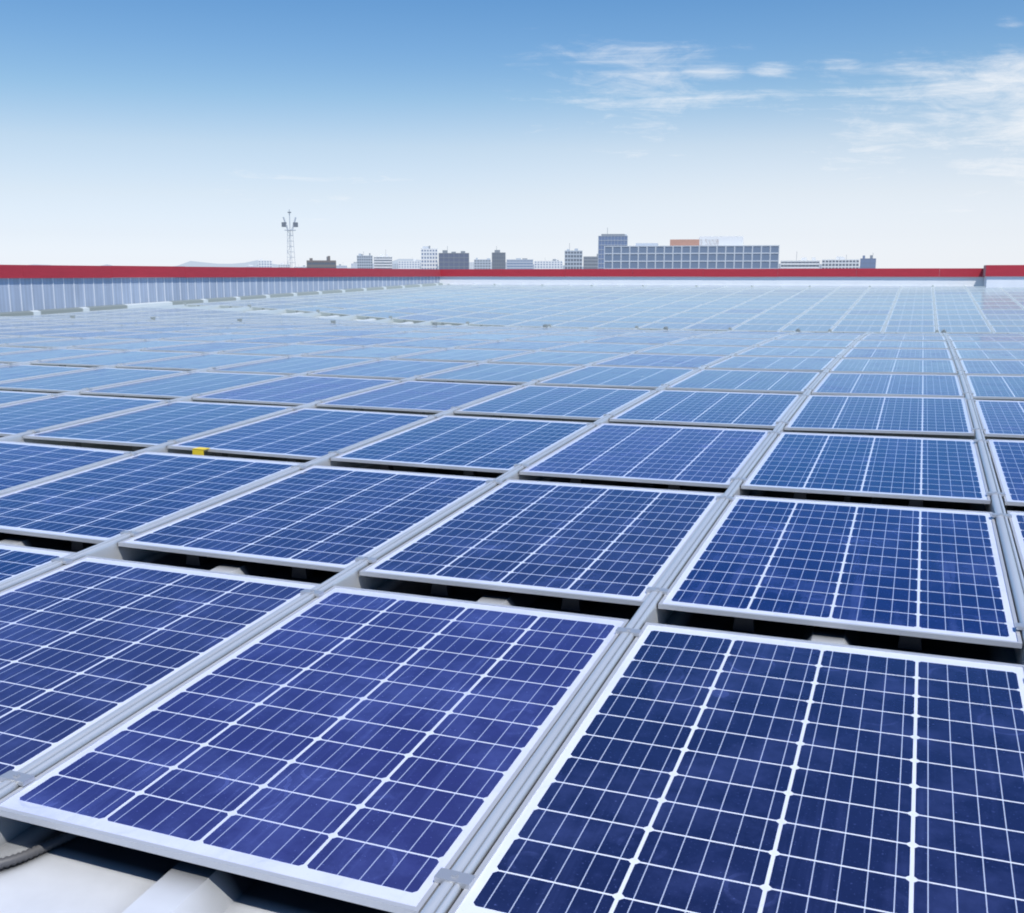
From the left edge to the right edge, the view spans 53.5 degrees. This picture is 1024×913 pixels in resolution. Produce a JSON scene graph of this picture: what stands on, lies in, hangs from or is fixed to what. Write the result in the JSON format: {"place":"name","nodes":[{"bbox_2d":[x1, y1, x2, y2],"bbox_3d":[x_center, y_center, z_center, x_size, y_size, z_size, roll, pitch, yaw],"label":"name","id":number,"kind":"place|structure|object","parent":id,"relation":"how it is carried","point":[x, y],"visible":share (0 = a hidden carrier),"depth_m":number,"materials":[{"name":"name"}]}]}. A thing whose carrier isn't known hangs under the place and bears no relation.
{"place":"outdoors","nodes":[
{"label":"outdoors","id":0,"kind":"place"},
{"bbox_2d":[0,276,442,315],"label":"parapet wall","id":1,"kind":"structure","parent":0,"point":[29,296],"depth_m":28.58,"materials":[{"name":"white metal"}]},
{"bbox_2d":[258,259,271,266],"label":"building","id":2,"kind":"structure","parent":0,"point":[264,263],"depth_m":1433.48,"materials":[{"name":"white concrete"}]},
{"bbox_2d":[278,262,289,267],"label":"building","id":3,"kind":"structure","parent":0,"point":[282,265],"depth_m":1917.14,"materials":[{"name":"white concrete"}]},
{"bbox_2d":[307,256,335,267],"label":"brown building","id":4,"kind":"structure","parent":0,"point":[327,263],"depth_m":676.64,"materials":[{"name":"brown"}]},
{"bbox_2d":[351,262,373,268],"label":"building","id":5,"kind":"structure","parent":0,"point":[353,264],"depth_m":2007.08,"materials":[{"name":"white concrete"}]},
{"bbox_2d":[392,262,397,268],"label":"building","id":6,"kind":"structure","parent":0,"point":[394,266],"depth_m":2134.33,"materials":[{"name":"grey concrete"}]},
{"bbox_2d":[398,259,419,268],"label":"building","id":7,"kind":"structure","parent":0,"point":[413,264],"depth_m":1564.68,"materials":[{"name":"white concrete"}]},
{"bbox_2d":[421,246,437,268],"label":"building","id":8,"kind":"structure","parent":0,"point":[429,258],"depth_m":880.91,"materials":[{"name":"white"}]},
{"bbox_2d":[469,262,491,268],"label":"building","id":9,"kind":"structure","parent":0,"point":[471,265],"depth_m":2511.07,"materials":[{"name":"white concrete"}]},
{"bbox_2d":[474,258,490,268],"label":"grey building","id":10,"kind":"structure","parent":0,"point":[482,263],"depth_m":1375.15,"materials":[{"name":"grey concrete"}]},
{"bbox_2d":[31,259,939,272],"bbox_3d":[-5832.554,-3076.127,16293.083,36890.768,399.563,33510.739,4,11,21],"label":"distant hills","id":11,"kind":"structure","parent":0,"point":[200,264],"depth_m":22719.42,"materials":[{"name":"grey"}]},
{"bbox_2d":[492,246,505,268],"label":"building","id":12,"kind":"structure","parent":0,"point":[498,259],"depth_m":982.18,"materials":[{"name":"grey"}]},
{"bbox_2d":[0,0,1023,267],"label":"sky","id":13,"kind":"structure","parent":0,"point":[133,132],"materials":[{"name":"blue"}]},
{"bbox_2d":[0,287,1023,912],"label":"roof deck","id":14,"kind":"structure","parent":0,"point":[82,875],"depth_m":2.27,"materials":[{"name":"white metal"}]},
{"bbox_2d":[0,832,79,868],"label":"cable conduit","id":15,"kind":"object","parent":14,"relation":"on","point":[33,851],"visible":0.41,"depth_m":2.20,"materials":[{"name":"grey plastic"}]},
{"bbox_2d":[0,284,945,332],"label":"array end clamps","id":16,"kind":"object","parent":14,"relation":"on","point":[546,325],"visible":0.88,"depth_m":21.55,"materials":[{"name":"grey metal"}]},
{"bbox_2d":[0,287,1013,649],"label":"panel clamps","id":17,"kind":"object","parent":14,"relation":"on","point":[914,643],"visible":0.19,"depth_m":4.08,"materials":[{"name":"grey metal"}]},
{"bbox_2d":[0,285,1023,912],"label":"solar panels","id":18,"kind":"object","parent":14,"relation":"on","point":[372,749],"visible":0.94,"depth_m":3.28,"materials":[{"name":"glass"}]},
{"bbox_2d":[192,447,209,454],"bbox_3d":[-1.760,-0.002,5.762,0.075,0.090,0.060,4,11,21],"label":"warning tag","id":19,"kind":"object","parent":18,"relation":"attached to","point":[198,451],"visible":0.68,"depth_m":5.73,"materials":[{"name":"yellow plastic"}]},
{"bbox_2d":[0,284,1023,912],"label":"rail seam caps","id":20,"kind":"object","parent":14,"relation":"on","point":[472,856],"visible":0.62,"depth_m":4.29,"materials":[{"name":"silver metal"}]},
{"bbox_2d":[0,285,1023,889],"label":"module clamps","id":21,"kind":"object","parent":14,"relation":"on","point":[442,875],"visible":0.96,"depth_m":4.43,"materials":[{"name":"silver metal"}]},
{"bbox_2d":[983,265,1023,287],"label":"parapet wall","id":22,"kind":"structure","parent":14,"relation":"on","point":[1004,276],"depth_m":35.52,"materials":[{"name":"white metal"}]},
{"bbox_2d":[507,258,532,268],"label":"grey building","id":23,"kind":"structure","parent":0,"point":[520,263],"depth_m":1277.34,"materials":[{"name":"grey concrete"}]},
{"bbox_2d":[534,259,562,268],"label":"building","id":24,"kind":"structure","parent":0,"point":[555,264],"depth_m":1473.18,"materials":[{"name":"white concrete"}]},
{"bbox_2d":[565,243,581,268],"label":"building","id":25,"kind":"structure","parent":0,"point":[573,259],"depth_m":882.30,"materials":[{"name":"grey"}]},
{"bbox_2d":[583,254,597,268],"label":"dark building","id":26,"kind":"structure","parent":0,"point":[590,262],"depth_m":1077.53,"materials":[{"name":"grey"}]},
{"bbox_2d":[598,228,627,268],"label":"building","id":27,"kind":"structure","parent":0,"point":[607,239],"depth_m":780.17,"materials":[{"name":"grey"}]},
{"bbox_2d":[440,276,983,288],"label":"parapet wall","id":28,"kind":"structure","parent":0,"point":[754,281],"depth_m":40.71,"materials":[{"name":"white metal"}]},
{"bbox_2d":[0,265,983,277],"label":"parapet coping","id":29,"kind":"object","parent":28,"relation":"on","point":[40,271],"visible":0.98,"depth_m":38.06,"materials":[{"name":"red metal"}]},
{"label":"ground","id":30,"kind":"structure","parent":0,"visible":0},
{"bbox_2d":[281,209,297,267],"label":"lattice tower","id":31,"kind":"structure","parent":30,"relation":"on","point":[284,224],"depth_m":401.16,"materials":[{"name":"silver metal"}]},
{"bbox_2d":[357,252,372,268],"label":"building","id":32,"kind":"structure","parent":30,"relation":"on","point":[364,261],"depth_m":1069.84,"materials":[{"name":"grey"}]},
{"bbox_2d":[374,254,392,268],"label":"building","id":33,"kind":"structure","parent":30,"relation":"on","point":[382,262],"depth_m":1121.15,"materials":[{"name":"white"}]},
{"bbox_2d":[439,246,468,268],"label":"building","id":34,"kind":"structure","parent":30,"relation":"on","point":[452,260],"depth_m":863.06,"materials":[{"name":"grey"}]},
{"bbox_2d":[604,236,779,268],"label":"long office building","id":35,"kind":"structure","parent":30,"relation":"on","point":[717,252],"depth_m":502.25,"materials":[{"name":"grey"}]},
{"bbox_2d":[780,255,819,268],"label":"low building row","id":36,"kind":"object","parent":30,"relation":"on","point":[805,263],"visible":0.39,"depth_m":852.23,"materials":[{"name":"white concrete"}]},
{"bbox_2d":[821,255,858,268],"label":"low building row","id":37,"kind":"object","parent":30,"relation":"on","point":[840,262],"visible":0.47,"depth_m":890.07,"materials":[{"name":"white concrete"}]},
{"bbox_2d":[860,255,875,267],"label":"building","id":38,"kind":"structure","parent":30,"relation":"on","point":[870,262],"depth_m":929.10,"materials":[{"name":"glass"}]}
]}

